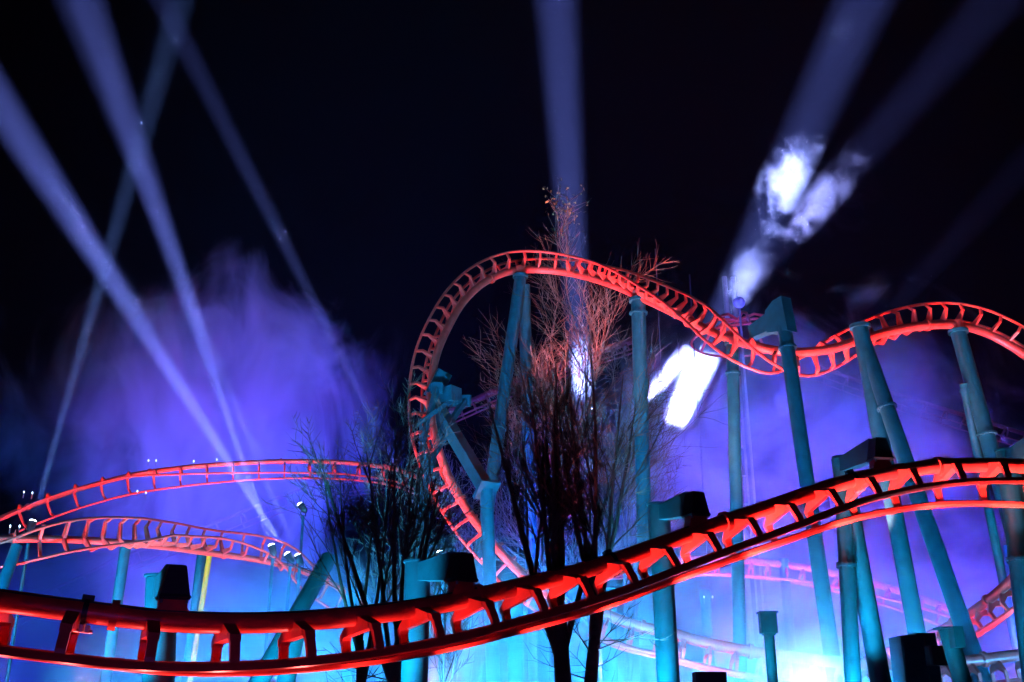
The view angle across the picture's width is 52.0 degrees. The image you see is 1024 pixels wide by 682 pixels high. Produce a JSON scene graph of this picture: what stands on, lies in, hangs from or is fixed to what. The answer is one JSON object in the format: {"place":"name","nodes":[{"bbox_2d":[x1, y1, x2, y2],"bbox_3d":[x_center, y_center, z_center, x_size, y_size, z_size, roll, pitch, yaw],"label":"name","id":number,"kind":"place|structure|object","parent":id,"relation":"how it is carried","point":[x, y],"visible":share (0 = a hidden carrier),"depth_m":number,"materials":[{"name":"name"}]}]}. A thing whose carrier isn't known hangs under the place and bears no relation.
{"place":"outdoors","nodes":[
{"label":"outdoors","id":0,"kind":"place"},
{"bbox_2d":[99,546,130,681],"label":"support column","id":1,"kind":"structure","parent":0,"point":[118,594],"depth_m":42.73,"materials":[{"name":"teal metal"}]},
{"bbox_2d":[0,516,368,607],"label":"coaster track","id":2,"kind":"structure","parent":1,"relation":"on","point":[102,541],"depth_m":43.41,"materials":[{"name":"red metal"}]},
{"bbox_2d":[181,547,205,681],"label":"support column","id":3,"kind":"structure","parent":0,"point":[198,577],"depth_m":50.65,"materials":[{"name":"teal metal"}]},
{"bbox_2d":[0,458,444,534],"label":"coaster track","id":4,"kind":"structure","parent":3,"relation":"on","point":[48,498],"depth_m":55.95,"materials":[{"name":"red metal"}]},
{"bbox_2d":[12,477,387,630],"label":"coaster track","id":5,"kind":"structure","parent":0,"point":[216,522],"depth_m":89.50,"materials":[{"name":"red metal"}]},
{"bbox_2d":[341,588,359,681],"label":"support column","id":6,"kind":"structure","parent":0,"point":[347,678],"depth_m":43.89,"materials":[{"name":"teal metal"}]},
{"bbox_2d":[437,551,443,681],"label":"pole","id":7,"kind":"object","parent":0,"point":[441,620],"visible":0.22,"depth_m":44.06,"materials":[{"name":"teal metal"}]},
{"bbox_2d":[0,0,1023,681],"label":"sky","id":8,"kind":"structure","parent":0,"point":[313,177],"materials":[{"name":"black"}]},
{"bbox_2d":[508,602,522,681],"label":"support column","id":9,"kind":"structure","parent":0,"point":[515,658],"depth_m":40.09,"materials":[{"name":"teal metal"}]},
{"bbox_2d":[448,338,631,422],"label":"coaster track","id":10,"kind":"structure","parent":0,"point":[479,398],"depth_m":88.96,"materials":[{"name":"red metal"}]},
{"bbox_2d":[537,631,548,681],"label":"support column","id":11,"kind":"structure","parent":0,"point":[542,669],"depth_m":45.85,"materials":[{"name":"teal metal"}]},
{"bbox_2d":[601,588,617,681],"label":"support column","id":12,"kind":"structure","parent":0,"point":[611,666],"depth_m":41.95,"materials":[{"name":"teal metal"}]},
{"bbox_2d":[638,569,656,681],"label":"support column","id":13,"kind":"structure","parent":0,"point":[649,673],"depth_m":44.08,"materials":[{"name":"teal metal"}]},
{"bbox_2d":[608,556,973,625],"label":"coaster track","id":14,"kind":"structure","parent":0,"point":[889,589],"depth_m":60.69,"materials":[{"name":"red metal"}]},
{"bbox_2d":[888,633,947,681],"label":"support column","id":15,"kind":"structure","parent":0,"point":[918,657],"depth_m":32.65,"materials":[{"name":"black metal"}]},
{"bbox_2d":[813,365,1023,445],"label":"coaster track","id":16,"kind":"structure","parent":0,"point":[926,404],"depth_m":99.86,"materials":[{"name":"red metal"}]},
{"bbox_2d":[885,574,1013,658],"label":"coaster track","id":17,"kind":"structure","parent":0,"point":[1001,592],"depth_m":46.28,"materials":[{"name":"red metal"}]},
{"bbox_2d":[933,626,971,681],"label":"support column","id":18,"kind":"structure","parent":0,"point":[953,640],"depth_m":29.47,"materials":[{"name":"teal metal"}]},
{"label":"ground","id":19,"kind":"structure","parent":0,"visible":0},
{"bbox_2d":[0,543,22,589],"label":"support column","id":20,"kind":"structure","parent":19,"relation":"on","point":[10,563],"depth_m":37.14,"materials":[{"name":"teal metal"}]},
{"bbox_2d":[5,519,36,681],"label":"searchlight","id":21,"kind":"object","parent":19,"relation":"on","point":[31,524],"visible":0.74,"depth_m":41.09,"materials":[{"name":"black paint"}]},
{"bbox_2d":[141,564,190,681],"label":"support column","id":22,"kind":"structure","parent":19,"relation":"on","point":[167,587],"depth_m":20.85,"materials":[{"name":"teal metal"}]},
{"bbox_2d":[0,457,1023,676],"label":"coaster track","id":23,"kind":"structure","parent":22,"relation":"on","point":[74,616],"depth_m":23.94,"materials":[{"name":"red metal"}]},
{"bbox_2d":[187,545,211,681],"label":"warning post","id":24,"kind":"object","parent":19,"relation":"on","point":[201,607],"visible":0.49,"depth_m":45.59,"materials":[{"name":"yellow metal"}]},
{"bbox_2d":[264,543,276,652],"bbox_3d":[-10.526,13.197,44.630,0.447,9.126,0.441,0,-20,0],"label":"searchlight","id":25,"kind":"object","parent":19,"relation":"on","point":[272,549],"visible":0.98,"depth_m":45.60,"materials":[{"name":"black paint"}]},
{"bbox_2d":[284,552,294,610],"bbox_3d":[-9.639,13.226,44.075,0.482,8.692,0.456,0,-20,0],"label":"searchlight","id":26,"kind":"object","parent":19,"relation":"on","point":[289,556],"visible":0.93,"depth_m":45.14,"materials":[{"name":"black paint"}]},
{"bbox_2d":[248,552,335,681],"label":"support column","id":27,"kind":"structure","parent":19,"relation":"on","point":[305,598],"depth_m":33.27,"materials":[{"name":"teal metal"}]},
{"bbox_2d":[294,554,303,597],"bbox_3d":[-9.220,13.264,44.060,0.456,8.612,0.451,0,-20,0],"label":"searchlight","id":28,"kind":"object","parent":19,"relation":"on","point":[298,558],"visible":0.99,"depth_m":45.21,"materials":[{"name":"black paint"}]},
{"bbox_2d":[297,502,307,567],"bbox_3d":[-9.826,12.956,47.365,0.495,11.450,0.457,0,-20,0],"label":"searchlight","id":29,"kind":"object","parent":19,"relation":"on","point":[305,509],"visible":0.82,"depth_m":48.90,"materials":[{"name":"black paint"}]},
{"bbox_2d":[257,356,491,681],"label":"bare tree","id":30,"kind":"object","parent":19,"relation":"on","point":[392,672],"visible":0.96,"depth_m":31.52,"materials":[{"name":"brown plant"}]},
{"bbox_2d":[334,385,466,680],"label":"bare tree","id":31,"kind":"object","parent":19,"relation":"on","point":[366,484],"visible":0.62,"depth_m":45.04,"materials":[{"name":"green plant"}]},
{"bbox_2d":[346,496,486,659],"bbox_3d":[-3.159,9.748,34.814,4.424,8.905,2.428,-11,-23,28],"label":"bare tree","id":32,"kind":"object","parent":19,"relation":"on","point":[436,584],"visible":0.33,"depth_m":35.58,"materials":[{"name":"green plant"}]},
{"bbox_2d":[415,402,431,558],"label":"support column","id":33,"kind":"structure","parent":19,"relation":"on","point":[420,426],"depth_m":55.71,"materials":[{"name":"teal metal"}]},
{"bbox_2d":[382,494,484,681],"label":"bare tree","id":34,"kind":"object","parent":19,"relation":"on","point":[443,678],"visible":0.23,"depth_m":32.74,"materials":[{"name":"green plant"}]},
{"bbox_2d":[401,551,478,681],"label":"support column","id":35,"kind":"structure","parent":19,"relation":"on","point":[456,572],"depth_m":24.67,"materials":[{"name":"teal metal"}]},
{"bbox_2d":[424,368,499,681],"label":"support bracket","id":36,"kind":"object","parent":19,"relation":"on","point":[484,484],"visible":0.71,"depth_m":47.43,"materials":[{"name":"teal metal"}]},
{"bbox_2d":[431,435,521,681],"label":"bare tree","id":37,"kind":"object","parent":19,"relation":"on","point":[480,618],"visible":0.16,"depth_m":65.55,"materials":[{"name":"plant"}]},
{"bbox_2d":[456,265,539,681],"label":"support column","id":38,"kind":"structure","parent":19,"relation":"on","point":[519,314],"depth_m":57.64,"materials":[{"name":"teal metal"}]},
{"bbox_2d":[516,540,519,577],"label":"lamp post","id":39,"kind":"object","parent":19,"relation":"on","point":[518,553],"visible":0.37,"depth_m":83.20,"materials":[{"name":"blue metal"}]},
{"bbox_2d":[469,339,636,681],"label":"bare tree","id":40,"kind":"object","parent":19,"relation":"on","point":[537,517],"visible":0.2,"depth_m":59.01,"materials":[{"name":"brown plant"}]},
{"bbox_2d":[456,259,698,681],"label":"bare tree","id":41,"kind":"object","parent":19,"relation":"on","point":[557,503],"visible":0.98,"depth_m":30.66,"materials":[{"name":"brown plant"}]},
{"bbox_2d":[446,179,726,642],"bbox_3d":[3.877,6.348,59.108,16.299,31.906,13.475,0,-20,0],"label":"bare tree","id":42,"kind":"object","parent":19,"relation":"on","point":[586,397],"visible":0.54,"depth_m":59.57,"materials":[{"name":"brown plant"}]},
{"bbox_2d":[538,345,692,681],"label":"bare tree","id":43,"kind":"object","parent":19,"relation":"on","point":[627,677],"visible":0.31,"depth_m":59.93,"materials":[{"name":"plant"}]},
{"bbox_2d":[629,288,650,681],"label":"support column","id":44,"kind":"structure","parent":19,"relation":"on","point":[638,313],"depth_m":53.64,"materials":[{"name":"teal metal"}]},
{"bbox_2d":[655,249,668,499],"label":"mast","id":45,"kind":"object","parent":19,"relation":"on","point":[661,366],"visible":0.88,"depth_m":78.26,"materials":[{"name":"metal"}]},
{"bbox_2d":[646,491,710,681],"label":"support column","id":46,"kind":"structure","parent":19,"relation":"on","point":[691,509],"depth_m":28.75,"materials":[{"name":"teal metal"}]},
{"bbox_2d":[689,274,709,589],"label":"mast","id":47,"kind":"object","parent":19,"relation":"on","point":[698,420],"visible":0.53,"depth_m":76.58,"materials":[{"name":"teal metal"}]},
{"bbox_2d":[699,590,714,671],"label":"support column","id":48,"kind":"structure","parent":19,"relation":"on","point":[706,620],"depth_m":58.04,"materials":[{"name":"blue metal"}]},
{"bbox_2d":[692,672,726,681],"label":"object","id":49,"kind":"object","parent":19,"relation":"on","point":[709,676],"visible":1,"depth_m":12.24,"materials":[{"name":"black paint"}]},
{"bbox_2d":[690,311,766,674],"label":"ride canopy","id":50,"kind":"object","parent":19,"relation":"on","point":[744,319],"visible":0.41,"depth_m":76.65,"materials":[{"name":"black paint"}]},
{"bbox_2d":[724,330,747,681],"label":"support column","id":51,"kind":"structure","parent":19,"relation":"on","point":[732,373],"depth_m":47.02,"materials":[{"name":"teal metal"}]},
{"bbox_2d":[722,276,761,681],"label":"pylon","id":52,"kind":"object","parent":19,"relation":"on","point":[747,580],"visible":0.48,"depth_m":93.80,"materials":[{"name":"metal"}]},
{"bbox_2d":[733,297,764,610],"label":"round lamp","id":53,"kind":"object","parent":19,"relation":"on","point":[739,303],"visible":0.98,"depth_m":70.42,"materials":[{"name":"metal"}]},
{"bbox_2d":[756,611,777,681],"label":"support column","id":54,"kind":"structure","parent":19,"relation":"on","point":[768,625],"depth_m":32.67,"materials":[{"name":"teal metal"}]},
{"bbox_2d":[778,558,798,679],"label":"support column","id":55,"kind":"structure","parent":19,"relation":"on","point":[789,628],"depth_m":60.08,"materials":[{"name":"teal metal"}]},
{"bbox_2d":[748,296,842,681],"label":"support column","id":56,"kind":"structure","parent":19,"relation":"on","point":[777,318],"depth_m":43.79,"materials":[{"name":"teal metal"}]},
{"bbox_2d":[827,477,840,605],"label":"support column","id":57,"kind":"structure","parent":19,"relation":"on","point":[832,505],"depth_m":65.70,"materials":[{"name":"teal metal"}]},
{"bbox_2d":[831,437,893,681],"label":"support column","id":58,"kind":"structure","parent":19,"relation":"on","point":[857,593],"depth_m":31.54,"materials":[{"name":"teal metal"}]},
{"bbox_2d":[849,321,991,681],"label":"support column","id":59,"kind":"structure","parent":19,"relation":"on","point":[883,416],"depth_m":43.79,"materials":[{"name":"teal metal"}]},
{"bbox_2d":[587,609,1021,681],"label":"coaster track","id":60,"kind":"structure","parent":59,"relation":"on","point":[983,659],"depth_m":38.22,"materials":[{"name":"red metal"}]},
{"bbox_2d":[948,319,1020,677],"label":"support column","id":61,"kind":"structure","parent":19,"relation":"on","point":[982,432],"depth_m":49.77,"materials":[{"name":"teal metal"}]},
{"bbox_2d":[407,250,1023,611],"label":"coaster track","id":62,"kind":"structure","parent":61,"relation":"on","point":[737,339],"depth_m":51.99,"materials":[{"name":"red metal"}]},
{"bbox_2d":[417,382,470,536],"bbox_3d":[-3.454,10.423,49.736,1.083,17.833,3.226,-18,-27,40],"label":"strut cluster","id":63,"kind":"object","parent":62,"relation":"attached to","point":[459,408],"visible":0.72,"depth_m":52.15,"materials":[{"name":"teal paint"}]},
{"bbox_2d":[1002,545,1012,605],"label":"support column","id":64,"kind":"structure","parent":19,"relation":"on","point":[1006,555],"depth_m":55.29,"materials":[{"name":"blue metal"}]},
{"bbox_2d":[994,438,1023,681],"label":"support column","id":65,"kind":"structure","parent":19,"relation":"on","point":[1013,518],"depth_m":32.14,"materials":[{"name":"teal metal"}]}
]}

